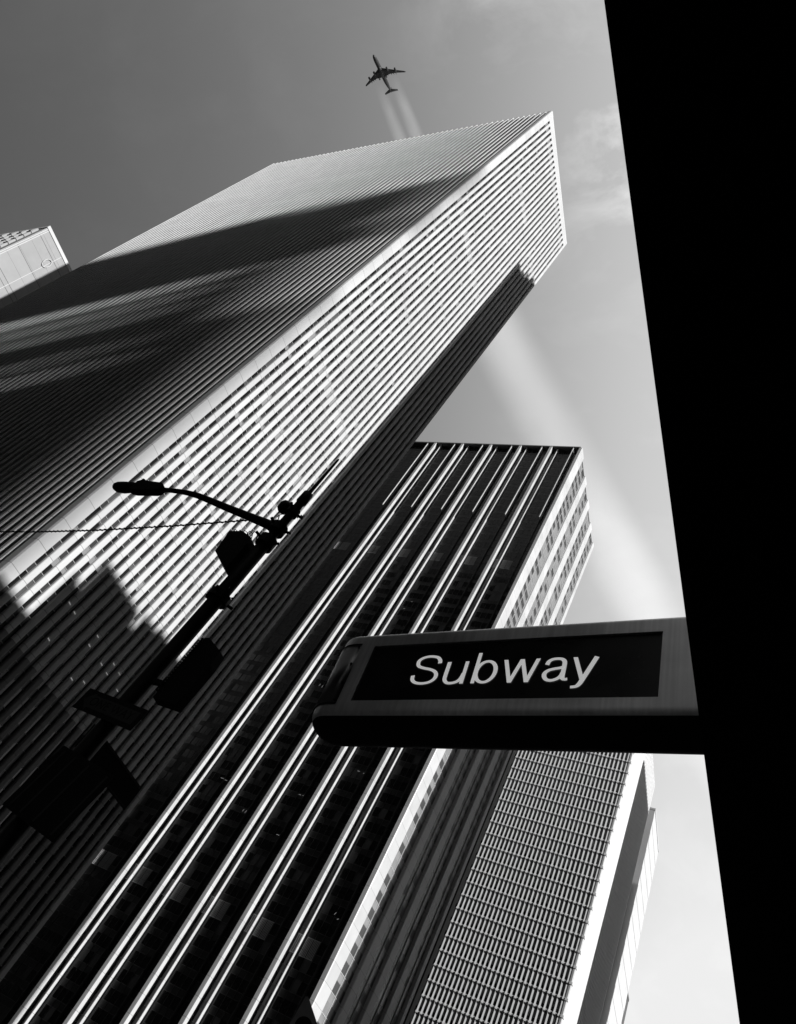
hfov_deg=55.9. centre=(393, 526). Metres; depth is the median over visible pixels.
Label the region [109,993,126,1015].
window
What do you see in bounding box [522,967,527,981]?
window
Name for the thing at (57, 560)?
window
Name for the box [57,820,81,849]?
window
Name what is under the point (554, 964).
window
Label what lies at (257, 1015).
window
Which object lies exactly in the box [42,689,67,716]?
window
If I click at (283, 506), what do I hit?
camera dome
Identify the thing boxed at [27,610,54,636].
window
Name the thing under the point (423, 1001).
window
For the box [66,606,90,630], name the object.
window
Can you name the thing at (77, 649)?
window
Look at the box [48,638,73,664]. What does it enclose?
window
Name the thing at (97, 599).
window
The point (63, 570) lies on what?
window
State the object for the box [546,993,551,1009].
window
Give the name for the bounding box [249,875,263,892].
window
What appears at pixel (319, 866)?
window
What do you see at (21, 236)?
window
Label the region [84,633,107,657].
window
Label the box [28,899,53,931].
window
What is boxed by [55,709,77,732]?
window
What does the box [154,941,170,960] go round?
window
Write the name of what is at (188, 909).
window
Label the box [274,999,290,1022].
window
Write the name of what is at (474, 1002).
window
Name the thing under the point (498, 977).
window
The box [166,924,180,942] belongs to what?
window
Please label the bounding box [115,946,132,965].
window
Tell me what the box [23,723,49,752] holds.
window
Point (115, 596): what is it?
window
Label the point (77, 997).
window
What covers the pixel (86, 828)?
window
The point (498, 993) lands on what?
window
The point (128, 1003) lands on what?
window
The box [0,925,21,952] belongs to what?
window
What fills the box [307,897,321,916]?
window
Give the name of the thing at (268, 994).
window
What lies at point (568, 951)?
window
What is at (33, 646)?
window
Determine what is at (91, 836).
window
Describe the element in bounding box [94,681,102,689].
window
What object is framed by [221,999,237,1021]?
window
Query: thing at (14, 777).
window
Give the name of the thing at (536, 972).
window
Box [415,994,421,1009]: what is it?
window
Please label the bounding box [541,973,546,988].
window
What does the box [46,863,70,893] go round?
window
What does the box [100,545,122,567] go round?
window
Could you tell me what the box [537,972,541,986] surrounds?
window
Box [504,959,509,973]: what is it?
window
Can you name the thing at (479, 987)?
window
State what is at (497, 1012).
window
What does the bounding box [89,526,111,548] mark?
window
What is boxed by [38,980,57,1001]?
window
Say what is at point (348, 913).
window
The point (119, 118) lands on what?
sky
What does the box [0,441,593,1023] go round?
finned office tower
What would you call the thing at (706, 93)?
dark overhanging building
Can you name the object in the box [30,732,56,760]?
window
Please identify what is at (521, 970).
window
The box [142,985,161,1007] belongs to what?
window
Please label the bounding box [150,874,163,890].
window
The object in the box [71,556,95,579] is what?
window
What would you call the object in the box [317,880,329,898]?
window
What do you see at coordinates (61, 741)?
window
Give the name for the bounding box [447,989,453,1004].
window
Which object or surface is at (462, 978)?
window
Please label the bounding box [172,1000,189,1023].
window
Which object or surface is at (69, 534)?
window
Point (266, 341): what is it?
ribbed office tower
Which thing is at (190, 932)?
window
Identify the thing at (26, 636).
window
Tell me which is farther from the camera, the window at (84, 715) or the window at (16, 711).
the window at (84, 715)
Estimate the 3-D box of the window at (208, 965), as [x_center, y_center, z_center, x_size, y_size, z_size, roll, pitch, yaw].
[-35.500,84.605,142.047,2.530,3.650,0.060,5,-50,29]
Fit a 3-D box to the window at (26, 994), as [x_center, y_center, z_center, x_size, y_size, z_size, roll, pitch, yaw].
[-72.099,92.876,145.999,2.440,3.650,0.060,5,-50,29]
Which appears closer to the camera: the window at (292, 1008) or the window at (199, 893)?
the window at (292, 1008)
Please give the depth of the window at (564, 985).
214.49 m
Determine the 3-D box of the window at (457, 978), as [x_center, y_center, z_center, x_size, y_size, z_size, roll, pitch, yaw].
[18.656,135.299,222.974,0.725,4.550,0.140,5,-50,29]
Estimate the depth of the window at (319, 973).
136.55 m
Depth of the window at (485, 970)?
222.46 m
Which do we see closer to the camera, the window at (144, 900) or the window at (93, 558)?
the window at (93, 558)
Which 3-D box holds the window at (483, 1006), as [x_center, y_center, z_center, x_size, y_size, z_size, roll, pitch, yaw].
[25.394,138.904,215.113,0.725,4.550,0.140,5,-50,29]
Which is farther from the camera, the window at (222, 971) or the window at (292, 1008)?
the window at (222, 971)
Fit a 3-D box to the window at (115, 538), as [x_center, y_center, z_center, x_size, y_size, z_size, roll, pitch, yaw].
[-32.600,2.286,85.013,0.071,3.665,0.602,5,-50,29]
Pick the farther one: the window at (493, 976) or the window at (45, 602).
the window at (493, 976)
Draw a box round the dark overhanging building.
[604,0,795,1023]
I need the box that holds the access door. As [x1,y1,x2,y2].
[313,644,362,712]
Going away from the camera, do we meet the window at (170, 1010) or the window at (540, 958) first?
the window at (170, 1010)
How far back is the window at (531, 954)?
223.14 m
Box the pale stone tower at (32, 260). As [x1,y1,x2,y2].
[0,226,71,308]
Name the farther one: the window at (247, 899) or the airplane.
the airplane
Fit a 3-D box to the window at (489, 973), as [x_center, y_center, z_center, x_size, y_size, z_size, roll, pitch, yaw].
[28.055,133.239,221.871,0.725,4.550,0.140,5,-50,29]
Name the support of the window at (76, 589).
in the ribbed office tower at (266, 341)
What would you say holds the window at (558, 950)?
in the gridded office tower at (530, 931)
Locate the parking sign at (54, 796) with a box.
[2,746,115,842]
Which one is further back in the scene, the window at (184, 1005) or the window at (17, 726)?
the window at (184, 1005)
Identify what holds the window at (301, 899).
in the finned office tower at (266, 855)
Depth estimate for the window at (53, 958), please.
151.17 m
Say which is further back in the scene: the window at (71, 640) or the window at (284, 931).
the window at (284, 931)
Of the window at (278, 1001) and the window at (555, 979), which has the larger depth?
the window at (555, 979)
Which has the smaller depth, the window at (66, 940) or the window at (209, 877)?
the window at (66, 940)
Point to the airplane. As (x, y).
(381, 72)
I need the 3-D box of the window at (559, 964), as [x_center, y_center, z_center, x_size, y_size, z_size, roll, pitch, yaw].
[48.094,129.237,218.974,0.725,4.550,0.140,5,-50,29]
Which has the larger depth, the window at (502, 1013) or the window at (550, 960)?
the window at (550, 960)
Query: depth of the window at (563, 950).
221.89 m
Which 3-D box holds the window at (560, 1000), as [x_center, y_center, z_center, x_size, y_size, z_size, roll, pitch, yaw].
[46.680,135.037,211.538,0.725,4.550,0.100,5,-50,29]
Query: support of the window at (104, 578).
in the ribbed office tower at (266, 341)
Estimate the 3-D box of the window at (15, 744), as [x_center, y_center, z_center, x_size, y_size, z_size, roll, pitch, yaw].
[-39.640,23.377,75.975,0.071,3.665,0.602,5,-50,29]
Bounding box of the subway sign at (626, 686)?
[312,617,703,754]
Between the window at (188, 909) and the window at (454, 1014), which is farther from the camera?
the window at (454, 1014)
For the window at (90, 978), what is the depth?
145.80 m
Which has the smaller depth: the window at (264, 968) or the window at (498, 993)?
the window at (264, 968)
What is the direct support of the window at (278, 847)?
in the finned office tower at (266, 855)
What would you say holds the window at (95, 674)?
in the ribbed office tower at (266, 341)
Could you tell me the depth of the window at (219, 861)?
159.70 m
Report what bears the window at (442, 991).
in the gridded office tower at (530, 931)
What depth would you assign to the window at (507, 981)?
219.06 m
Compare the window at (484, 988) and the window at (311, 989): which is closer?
the window at (311, 989)
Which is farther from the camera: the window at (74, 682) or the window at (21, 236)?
the window at (21, 236)
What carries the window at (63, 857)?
in the ribbed office tower at (266, 341)
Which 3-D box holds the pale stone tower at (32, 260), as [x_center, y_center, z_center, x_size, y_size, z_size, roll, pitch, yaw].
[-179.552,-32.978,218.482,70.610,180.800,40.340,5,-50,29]
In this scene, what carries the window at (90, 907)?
in the finned office tower at (266, 855)
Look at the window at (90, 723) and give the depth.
84.11 m
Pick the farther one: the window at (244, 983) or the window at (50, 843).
the window at (244, 983)
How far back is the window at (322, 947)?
139.82 m
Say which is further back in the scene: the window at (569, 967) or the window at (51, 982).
the window at (569, 967)
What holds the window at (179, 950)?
in the finned office tower at (266, 855)
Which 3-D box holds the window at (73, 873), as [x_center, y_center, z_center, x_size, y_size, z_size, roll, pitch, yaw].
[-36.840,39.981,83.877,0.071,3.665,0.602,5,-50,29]
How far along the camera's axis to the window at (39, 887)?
79.96 m
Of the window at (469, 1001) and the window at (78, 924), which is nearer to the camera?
the window at (78, 924)
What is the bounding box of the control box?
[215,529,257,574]
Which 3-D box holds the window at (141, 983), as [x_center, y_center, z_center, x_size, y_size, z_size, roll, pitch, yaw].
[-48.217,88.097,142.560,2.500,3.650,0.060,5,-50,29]
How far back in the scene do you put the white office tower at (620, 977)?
301.02 m
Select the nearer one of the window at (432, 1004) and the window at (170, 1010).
the window at (170, 1010)
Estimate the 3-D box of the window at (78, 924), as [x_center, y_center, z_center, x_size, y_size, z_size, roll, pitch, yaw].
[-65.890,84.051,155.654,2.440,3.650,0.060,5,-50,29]
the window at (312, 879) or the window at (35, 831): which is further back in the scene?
the window at (312, 879)
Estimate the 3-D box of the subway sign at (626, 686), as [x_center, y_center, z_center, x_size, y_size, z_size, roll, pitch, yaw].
[0.657,0.773,3.580,2.337,0.590,0.297,-8,-55,29]
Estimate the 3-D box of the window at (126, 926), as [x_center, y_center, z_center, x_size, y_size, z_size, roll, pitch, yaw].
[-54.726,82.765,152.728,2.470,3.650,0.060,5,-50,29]
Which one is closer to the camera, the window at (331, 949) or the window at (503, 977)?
the window at (331, 949)
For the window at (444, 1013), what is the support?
in the gridded office tower at (530, 931)
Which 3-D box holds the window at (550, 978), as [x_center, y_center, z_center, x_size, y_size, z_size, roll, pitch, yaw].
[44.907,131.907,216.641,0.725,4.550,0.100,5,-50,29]
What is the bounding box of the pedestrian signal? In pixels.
[150,638,223,712]
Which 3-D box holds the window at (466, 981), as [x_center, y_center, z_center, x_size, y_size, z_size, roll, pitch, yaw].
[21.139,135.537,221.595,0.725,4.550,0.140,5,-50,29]
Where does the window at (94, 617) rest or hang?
in the ribbed office tower at (266, 341)
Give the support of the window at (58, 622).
in the ribbed office tower at (266, 341)
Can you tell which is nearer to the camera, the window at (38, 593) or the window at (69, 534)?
the window at (38, 593)
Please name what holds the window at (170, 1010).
in the finned office tower at (266, 855)
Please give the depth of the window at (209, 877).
157.34 m
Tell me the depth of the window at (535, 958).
222.41 m
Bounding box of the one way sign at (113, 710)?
[72,688,148,730]
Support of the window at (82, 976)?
in the finned office tower at (266, 855)
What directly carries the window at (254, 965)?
in the finned office tower at (266, 855)
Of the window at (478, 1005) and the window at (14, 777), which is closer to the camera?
the window at (14, 777)
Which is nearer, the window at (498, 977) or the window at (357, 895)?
the window at (357, 895)
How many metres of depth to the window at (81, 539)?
80.97 m
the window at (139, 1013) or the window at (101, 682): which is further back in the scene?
the window at (139, 1013)
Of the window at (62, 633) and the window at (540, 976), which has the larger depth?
the window at (540, 976)
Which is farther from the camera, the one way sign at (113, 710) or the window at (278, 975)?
the window at (278, 975)
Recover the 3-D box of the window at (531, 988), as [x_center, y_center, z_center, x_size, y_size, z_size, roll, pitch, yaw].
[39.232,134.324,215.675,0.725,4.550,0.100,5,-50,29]
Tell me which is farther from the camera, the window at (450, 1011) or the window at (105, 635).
the window at (450, 1011)
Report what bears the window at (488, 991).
in the gridded office tower at (530, 931)
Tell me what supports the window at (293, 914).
in the finned office tower at (266, 855)
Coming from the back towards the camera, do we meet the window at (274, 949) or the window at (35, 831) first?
the window at (274, 949)
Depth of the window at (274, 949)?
141.71 m
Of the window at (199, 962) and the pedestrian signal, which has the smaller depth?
the pedestrian signal
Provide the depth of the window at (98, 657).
85.73 m
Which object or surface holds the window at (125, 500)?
in the ribbed office tower at (266, 341)
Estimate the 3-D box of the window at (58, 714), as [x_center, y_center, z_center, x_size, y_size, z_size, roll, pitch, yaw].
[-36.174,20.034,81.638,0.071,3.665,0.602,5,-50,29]
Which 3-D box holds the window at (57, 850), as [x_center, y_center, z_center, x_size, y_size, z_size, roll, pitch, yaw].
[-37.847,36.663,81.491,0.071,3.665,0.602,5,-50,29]
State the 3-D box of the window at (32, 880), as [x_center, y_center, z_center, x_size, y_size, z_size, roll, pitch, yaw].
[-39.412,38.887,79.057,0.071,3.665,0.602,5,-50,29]
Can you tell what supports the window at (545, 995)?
in the gridded office tower at (530, 931)
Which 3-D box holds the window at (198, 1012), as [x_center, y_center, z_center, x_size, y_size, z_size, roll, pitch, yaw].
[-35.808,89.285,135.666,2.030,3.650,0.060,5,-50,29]
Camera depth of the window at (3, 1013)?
145.47 m
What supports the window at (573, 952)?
in the gridded office tower at (530, 931)
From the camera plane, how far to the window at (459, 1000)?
218.48 m
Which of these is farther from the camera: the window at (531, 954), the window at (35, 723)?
the window at (531, 954)
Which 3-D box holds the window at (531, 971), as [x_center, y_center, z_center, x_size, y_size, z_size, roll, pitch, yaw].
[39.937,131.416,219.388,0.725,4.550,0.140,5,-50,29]
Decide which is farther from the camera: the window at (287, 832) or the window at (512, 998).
the window at (512, 998)
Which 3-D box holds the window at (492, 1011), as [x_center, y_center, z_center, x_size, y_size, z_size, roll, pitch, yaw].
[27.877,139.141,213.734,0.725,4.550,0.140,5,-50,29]
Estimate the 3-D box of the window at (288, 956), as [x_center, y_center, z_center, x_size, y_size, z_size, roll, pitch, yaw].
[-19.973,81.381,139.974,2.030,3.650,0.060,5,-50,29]
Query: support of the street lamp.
on the pavement
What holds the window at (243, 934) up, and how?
in the finned office tower at (266, 855)
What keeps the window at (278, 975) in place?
in the finned office tower at (266, 855)
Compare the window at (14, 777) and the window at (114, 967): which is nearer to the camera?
the window at (14, 777)
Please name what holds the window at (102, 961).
in the finned office tower at (266, 855)
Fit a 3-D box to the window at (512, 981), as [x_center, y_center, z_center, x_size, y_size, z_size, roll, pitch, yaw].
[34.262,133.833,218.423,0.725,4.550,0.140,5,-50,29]
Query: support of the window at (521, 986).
in the gridded office tower at (530, 931)
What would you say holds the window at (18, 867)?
in the ribbed office tower at (266, 341)
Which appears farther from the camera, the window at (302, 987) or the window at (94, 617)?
the window at (302, 987)
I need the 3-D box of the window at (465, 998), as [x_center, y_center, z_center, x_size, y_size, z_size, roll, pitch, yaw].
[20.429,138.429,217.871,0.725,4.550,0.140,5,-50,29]
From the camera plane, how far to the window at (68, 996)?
144.33 m
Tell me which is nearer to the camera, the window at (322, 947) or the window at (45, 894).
the window at (45, 894)
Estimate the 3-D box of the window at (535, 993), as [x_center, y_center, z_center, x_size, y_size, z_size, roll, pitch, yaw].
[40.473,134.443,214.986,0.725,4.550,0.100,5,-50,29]
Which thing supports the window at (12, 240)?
in the pale stone tower at (32, 260)
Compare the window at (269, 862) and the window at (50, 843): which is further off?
the window at (269, 862)
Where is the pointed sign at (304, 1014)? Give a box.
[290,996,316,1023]
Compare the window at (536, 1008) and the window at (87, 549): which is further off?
the window at (536, 1008)
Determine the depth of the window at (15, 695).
76.26 m
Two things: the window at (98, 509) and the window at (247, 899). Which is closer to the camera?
the window at (98, 509)
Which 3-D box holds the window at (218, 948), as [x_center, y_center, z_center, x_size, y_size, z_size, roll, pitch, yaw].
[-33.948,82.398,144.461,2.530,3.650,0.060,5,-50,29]
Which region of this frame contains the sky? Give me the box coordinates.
[0,0,739,1023]
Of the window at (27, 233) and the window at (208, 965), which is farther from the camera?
the window at (27, 233)
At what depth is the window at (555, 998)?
212.22 m
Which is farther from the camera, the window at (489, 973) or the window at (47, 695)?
the window at (489, 973)
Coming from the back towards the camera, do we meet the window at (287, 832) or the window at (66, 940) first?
the window at (287, 832)
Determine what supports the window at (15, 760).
in the ribbed office tower at (266, 341)
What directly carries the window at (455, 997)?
in the gridded office tower at (530, 931)
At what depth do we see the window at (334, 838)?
158.67 m
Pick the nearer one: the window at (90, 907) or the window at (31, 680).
the window at (31, 680)
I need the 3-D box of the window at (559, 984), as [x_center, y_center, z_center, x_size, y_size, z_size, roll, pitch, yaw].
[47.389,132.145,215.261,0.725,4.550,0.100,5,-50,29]
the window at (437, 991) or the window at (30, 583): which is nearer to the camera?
the window at (30, 583)
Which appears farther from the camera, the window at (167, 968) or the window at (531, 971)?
the window at (531, 971)
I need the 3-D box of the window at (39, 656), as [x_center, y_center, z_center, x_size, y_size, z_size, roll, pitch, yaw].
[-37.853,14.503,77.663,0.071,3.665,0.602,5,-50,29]
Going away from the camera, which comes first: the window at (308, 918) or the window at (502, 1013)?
the window at (308, 918)
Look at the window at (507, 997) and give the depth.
215.33 m
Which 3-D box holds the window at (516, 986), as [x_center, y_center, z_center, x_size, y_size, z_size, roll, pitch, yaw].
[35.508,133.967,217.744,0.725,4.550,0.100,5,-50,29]
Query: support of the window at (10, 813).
in the ribbed office tower at (266, 341)
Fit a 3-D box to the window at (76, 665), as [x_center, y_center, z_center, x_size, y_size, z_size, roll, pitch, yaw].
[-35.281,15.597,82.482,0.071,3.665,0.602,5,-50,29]
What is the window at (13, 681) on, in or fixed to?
in the ribbed office tower at (266, 341)
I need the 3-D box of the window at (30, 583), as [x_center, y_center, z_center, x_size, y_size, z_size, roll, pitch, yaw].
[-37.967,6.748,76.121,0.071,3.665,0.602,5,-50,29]
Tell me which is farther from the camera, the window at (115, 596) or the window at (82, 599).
the window at (115, 596)
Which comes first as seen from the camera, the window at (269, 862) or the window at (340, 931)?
the window at (340, 931)
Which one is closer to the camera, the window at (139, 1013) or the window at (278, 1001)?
the window at (278, 1001)
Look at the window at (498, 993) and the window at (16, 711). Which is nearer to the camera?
the window at (16, 711)
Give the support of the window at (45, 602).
in the ribbed office tower at (266, 341)
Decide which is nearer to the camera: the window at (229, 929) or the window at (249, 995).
the window at (249, 995)
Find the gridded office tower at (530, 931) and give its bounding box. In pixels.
[403,750,654,1023]
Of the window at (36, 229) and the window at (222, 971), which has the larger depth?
the window at (36, 229)
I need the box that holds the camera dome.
[277,500,289,513]
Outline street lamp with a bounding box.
[0,459,338,864]
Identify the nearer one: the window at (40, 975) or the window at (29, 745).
the window at (29, 745)
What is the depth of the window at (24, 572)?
75.39 m
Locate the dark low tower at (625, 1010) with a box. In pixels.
[621,994,628,1023]
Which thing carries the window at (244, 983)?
in the finned office tower at (266, 855)
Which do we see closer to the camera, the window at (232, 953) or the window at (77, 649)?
the window at (77, 649)
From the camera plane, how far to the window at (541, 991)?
214.28 m
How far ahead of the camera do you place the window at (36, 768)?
78.82 m
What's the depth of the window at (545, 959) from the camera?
220.89 m
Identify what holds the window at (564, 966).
in the gridded office tower at (530, 931)
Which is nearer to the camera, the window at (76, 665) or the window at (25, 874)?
the window at (25, 874)
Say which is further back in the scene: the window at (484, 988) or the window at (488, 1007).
the window at (484, 988)
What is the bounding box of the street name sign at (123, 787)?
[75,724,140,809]
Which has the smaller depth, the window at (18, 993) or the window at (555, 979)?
the window at (18, 993)
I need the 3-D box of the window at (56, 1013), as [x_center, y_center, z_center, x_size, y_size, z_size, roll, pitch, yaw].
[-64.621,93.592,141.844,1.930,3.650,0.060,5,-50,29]
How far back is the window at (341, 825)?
161.09 m
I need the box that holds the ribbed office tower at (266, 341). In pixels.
[0,111,566,981]
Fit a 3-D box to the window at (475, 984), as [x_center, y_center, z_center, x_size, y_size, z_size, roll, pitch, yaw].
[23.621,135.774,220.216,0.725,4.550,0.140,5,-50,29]
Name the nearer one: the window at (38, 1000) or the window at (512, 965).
the window at (38, 1000)
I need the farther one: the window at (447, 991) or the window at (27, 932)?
the window at (447, 991)
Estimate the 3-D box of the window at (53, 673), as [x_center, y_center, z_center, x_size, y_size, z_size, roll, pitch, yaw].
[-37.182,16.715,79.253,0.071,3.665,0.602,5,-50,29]
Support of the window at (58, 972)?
in the finned office tower at (266, 855)
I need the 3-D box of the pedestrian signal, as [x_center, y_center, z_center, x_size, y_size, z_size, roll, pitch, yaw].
[-2.498,1.753,9.072,0.600,1.020,0.160,5,-50,29]
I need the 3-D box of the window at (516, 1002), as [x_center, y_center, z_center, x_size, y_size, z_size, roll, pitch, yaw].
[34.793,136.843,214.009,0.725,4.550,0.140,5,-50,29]
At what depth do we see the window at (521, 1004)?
213.31 m
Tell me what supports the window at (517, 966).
in the gridded office tower at (530, 931)
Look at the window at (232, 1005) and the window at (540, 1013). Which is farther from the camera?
the window at (540, 1013)
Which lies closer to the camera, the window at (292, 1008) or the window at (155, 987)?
the window at (292, 1008)
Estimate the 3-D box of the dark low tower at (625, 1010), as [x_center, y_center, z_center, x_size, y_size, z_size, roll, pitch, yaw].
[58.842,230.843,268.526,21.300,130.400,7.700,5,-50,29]
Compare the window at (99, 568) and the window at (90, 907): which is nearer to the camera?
the window at (99, 568)
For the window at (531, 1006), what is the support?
in the gridded office tower at (530, 931)
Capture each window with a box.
[0,570,26,596]
[0,624,21,646]
[0,634,28,662]
[0,679,15,696]
[0,688,22,712]
[0,742,17,761]
[0,751,23,778]
[0,812,12,826]
[0,865,19,890]
[0,872,26,905]
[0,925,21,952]
[0,1006,9,1022]
[1,697,29,726]
[1,931,28,966]
[3,239,15,243]
[3,759,30,789]
[3,1011,14,1023]
[5,580,33,606]
[6,879,33,912]
[6,987,23,1008]
[7,644,35,671]
[8,706,36,735]
[11,235,23,240]
[12,591,40,616]
[12,767,37,793]
[12,830,36,859]
[13,992,29,1012]
[14,653,41,681]
[14,886,40,919]
[16,715,42,743]
[19,231,30,236]
[19,836,44,866]
[20,600,47,626]
[21,893,46,925]
[22,662,48,690]
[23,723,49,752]
[24,999,42,1021]
[26,228,38,232]
[26,547,53,572]
[26,842,51,873]
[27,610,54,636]
[27,973,42,992]
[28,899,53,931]
[29,671,55,699]
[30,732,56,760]
[33,558,59,582]
[33,849,58,880]
[34,620,60,645]
[35,680,61,707]
[37,740,62,768]
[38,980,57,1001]
[39,567,65,592]
[40,856,64,886]
[40,955,56,974]
[41,629,66,655]
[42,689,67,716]
[46,578,72,602]
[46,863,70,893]
[46,1010,60,1023]
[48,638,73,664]
[49,697,73,724]
[51,962,70,982]
[52,527,77,549]
[53,587,78,611]
[53,869,76,899]
[54,647,79,672]
[54,938,68,956]
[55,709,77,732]
[56,990,73,1011]
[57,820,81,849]
[58,537,83,560]
[59,597,84,621]
[61,656,84,682]
[61,714,85,741]
[64,827,87,856]
[64,995,80,1015]
[65,546,89,570]
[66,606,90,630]
[66,921,81,939]
[67,665,91,690]
[68,722,91,748]
[70,834,92,863]
[70,971,87,992]
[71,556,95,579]
[72,615,96,639]
[73,673,96,698]
[76,506,100,528]
[76,1002,94,1023]
[77,566,101,589]
[77,976,93,995]
[78,624,101,648]
[79,905,93,922]
[82,517,106,538]
[83,575,106,598]
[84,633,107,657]
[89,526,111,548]
[89,584,112,607]
[89,982,108,1004]
[90,642,113,665]
[90,957,106,976]
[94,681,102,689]
[95,536,117,558]
[95,593,117,616]
[100,492,119,508]
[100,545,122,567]
[103,940,118,958]
[103,964,120,983]
[105,497,127,518]
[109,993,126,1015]
[115,922,130,940]
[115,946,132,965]
[117,997,133,1019]
[122,974,138,994]
[127,906,141,923]
[130,978,146,999]
[131,1005,148,1023]
[138,890,153,906]
[142,959,158,979]
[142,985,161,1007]
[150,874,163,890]
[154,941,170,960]
[155,966,173,986]
[164,996,180,1018]
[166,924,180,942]
[167,947,183,967]
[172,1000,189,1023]
[176,976,192,998]
[177,907,191,925]
[179,930,196,949]
[184,980,201,1002]
[188,890,202,908]
[188,958,204,978]
[189,1008,204,1023]
[196,961,212,982]
[198,988,213,1009]
[199,874,212,891]
[207,943,223,963]
[209,859,222,875]
[210,968,225,989]
[218,925,234,944]
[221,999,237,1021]
[222,949,239,969]
[229,908,244,926]
[230,1003,247,1023]
[233,931,247,950]
[233,979,248,1001]
[239,891,254,909]
[241,983,258,1006]
[243,914,259,932]
[244,959,259,981]
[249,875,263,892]
[250,1011,260,1023]
[252,963,268,985]
[257,991,271,1013]
[259,859,273,876]
[263,945,279,966]
[267,971,282,992]
[267,995,283,1019]
[269,843,282,860]
[273,926,289,946]
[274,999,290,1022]
[278,829,291,844]
[278,951,292,972]
[281,1002,297,1023]
[283,908,298,928]
[288,933,302,952]
[292,982,307,1004]
[293,892,308,910]
[298,915,311,933]
[302,875,317,893]
[302,962,317,983]
[303,986,314,999]
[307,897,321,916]
[311,859,325,876]
[311,966,324,987]
[312,943,327,963]
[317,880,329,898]
[320,843,334,860]
[321,947,334,966]
[328,828,342,844]
[330,928,343,947]
[337,813,350,829]
[339,910,352,928]
[348,892,360,910]
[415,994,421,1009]
[419,996,425,1011]
[428,1000,434,1015]
[432,1002,438,1017]
[434,984,440,999]
[437,1003,443,1019]
[438,986,444,1000]
[441,1005,447,1021]
[443,988,448,1002]
[445,1008,451,1023]
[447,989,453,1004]
[450,1009,456,1023]
[452,992,457,1006]
[453,975,458,988]
[456,993,462,1008]
[458,975,463,990]
[461,995,466,1010]
[462,978,467,992]
[465,997,471,1012]
[470,999,475,1014]
[471,981,476,996]
[474,1001,480,1016]
[475,983,481,997]
[479,1003,484,1018]
[480,985,485,1000]
[481,967,486,982]
[483,1004,489,1020]
[484,986,490,1001]
[485,970,490,983]
[488,1006,494,1022]
[489,989,494,1003]
[490,971,495,985]
[493,990,499,1005]
[493,1009,498,1023]
[494,974,499,987]
[498,992,504,1007]
[498,1010,503,1023]
[499,974,504,989]
[503,994,508,1009]
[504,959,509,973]
[504,976,509,991]
[508,978,513,992]
[508,996,513,1011]
[509,961,514,975]
[512,999,517,1013]
[513,963,518,977]
[513,980,518,995]
[517,983,522,997]
[517,1000,522,1015]
[518,964,523,979]
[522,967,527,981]
[522,984,527,999]
[522,1002,527,1017]
[527,951,532,965]
[527,968,532,982]
[527,985,532,1001]
[527,1004,532,1019]
[532,953,537,967]
[532,970,537,984]
[532,987,537,1003]
[532,1006,537,1021]
[536,955,541,969]
[536,989,542,1005]
[536,1009,541,1023]
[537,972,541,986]
[541,956,546,971]
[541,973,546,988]
[541,991,546,1007]
[542,1011,546,1023]
[546,958,551,972]
[546,975,551,990]
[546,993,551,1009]
[551,960,555,974]
[551,977,556,992]
[551,995,556,1011]
[555,944,560,958]
[555,961,560,976]
[556,980,560,994]
[556,997,561,1013]
[560,947,564,960]
[560,963,565,978]
[561,981,565,996]
[565,948,569,962]
[565,965,570,980]
[569,950,574,964]
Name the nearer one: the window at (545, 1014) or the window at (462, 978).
the window at (545, 1014)
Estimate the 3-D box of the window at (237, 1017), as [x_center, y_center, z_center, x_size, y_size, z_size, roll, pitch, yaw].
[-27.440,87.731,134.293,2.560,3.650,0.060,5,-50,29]
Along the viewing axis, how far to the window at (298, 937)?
142.51 m
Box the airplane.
[366,55,405,94]
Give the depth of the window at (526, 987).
216.35 m
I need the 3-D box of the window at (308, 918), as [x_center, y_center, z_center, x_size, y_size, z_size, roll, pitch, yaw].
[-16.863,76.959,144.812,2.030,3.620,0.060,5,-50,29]
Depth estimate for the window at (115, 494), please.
84.84 m
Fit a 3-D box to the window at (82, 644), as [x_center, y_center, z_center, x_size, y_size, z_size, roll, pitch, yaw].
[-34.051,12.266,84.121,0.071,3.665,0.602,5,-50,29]
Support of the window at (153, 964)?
in the finned office tower at (266, 855)
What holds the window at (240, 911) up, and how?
in the finned office tower at (266, 855)
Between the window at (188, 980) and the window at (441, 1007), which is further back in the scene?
the window at (441, 1007)
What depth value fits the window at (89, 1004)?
141.65 m
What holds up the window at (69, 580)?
in the ribbed office tower at (266, 341)
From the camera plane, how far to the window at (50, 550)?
77.81 m
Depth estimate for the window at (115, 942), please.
150.63 m
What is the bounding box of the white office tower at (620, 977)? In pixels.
[599,807,658,1023]
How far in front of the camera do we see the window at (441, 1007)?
217.60 m
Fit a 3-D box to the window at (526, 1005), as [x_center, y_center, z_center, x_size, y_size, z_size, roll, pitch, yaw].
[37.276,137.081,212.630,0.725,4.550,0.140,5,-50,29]
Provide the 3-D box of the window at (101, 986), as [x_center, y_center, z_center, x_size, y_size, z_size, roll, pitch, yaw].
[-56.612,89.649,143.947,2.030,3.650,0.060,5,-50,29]
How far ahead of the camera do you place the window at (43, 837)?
79.86 m
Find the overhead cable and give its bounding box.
[0,519,248,532]
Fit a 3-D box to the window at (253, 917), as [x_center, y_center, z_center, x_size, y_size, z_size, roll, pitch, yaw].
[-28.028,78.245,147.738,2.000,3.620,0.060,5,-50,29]
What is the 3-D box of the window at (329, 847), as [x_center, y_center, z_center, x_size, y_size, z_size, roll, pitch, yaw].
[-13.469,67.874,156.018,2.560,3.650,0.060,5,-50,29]
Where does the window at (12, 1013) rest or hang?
in the finned office tower at (266, 855)
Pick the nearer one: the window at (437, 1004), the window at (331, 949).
the window at (331, 949)

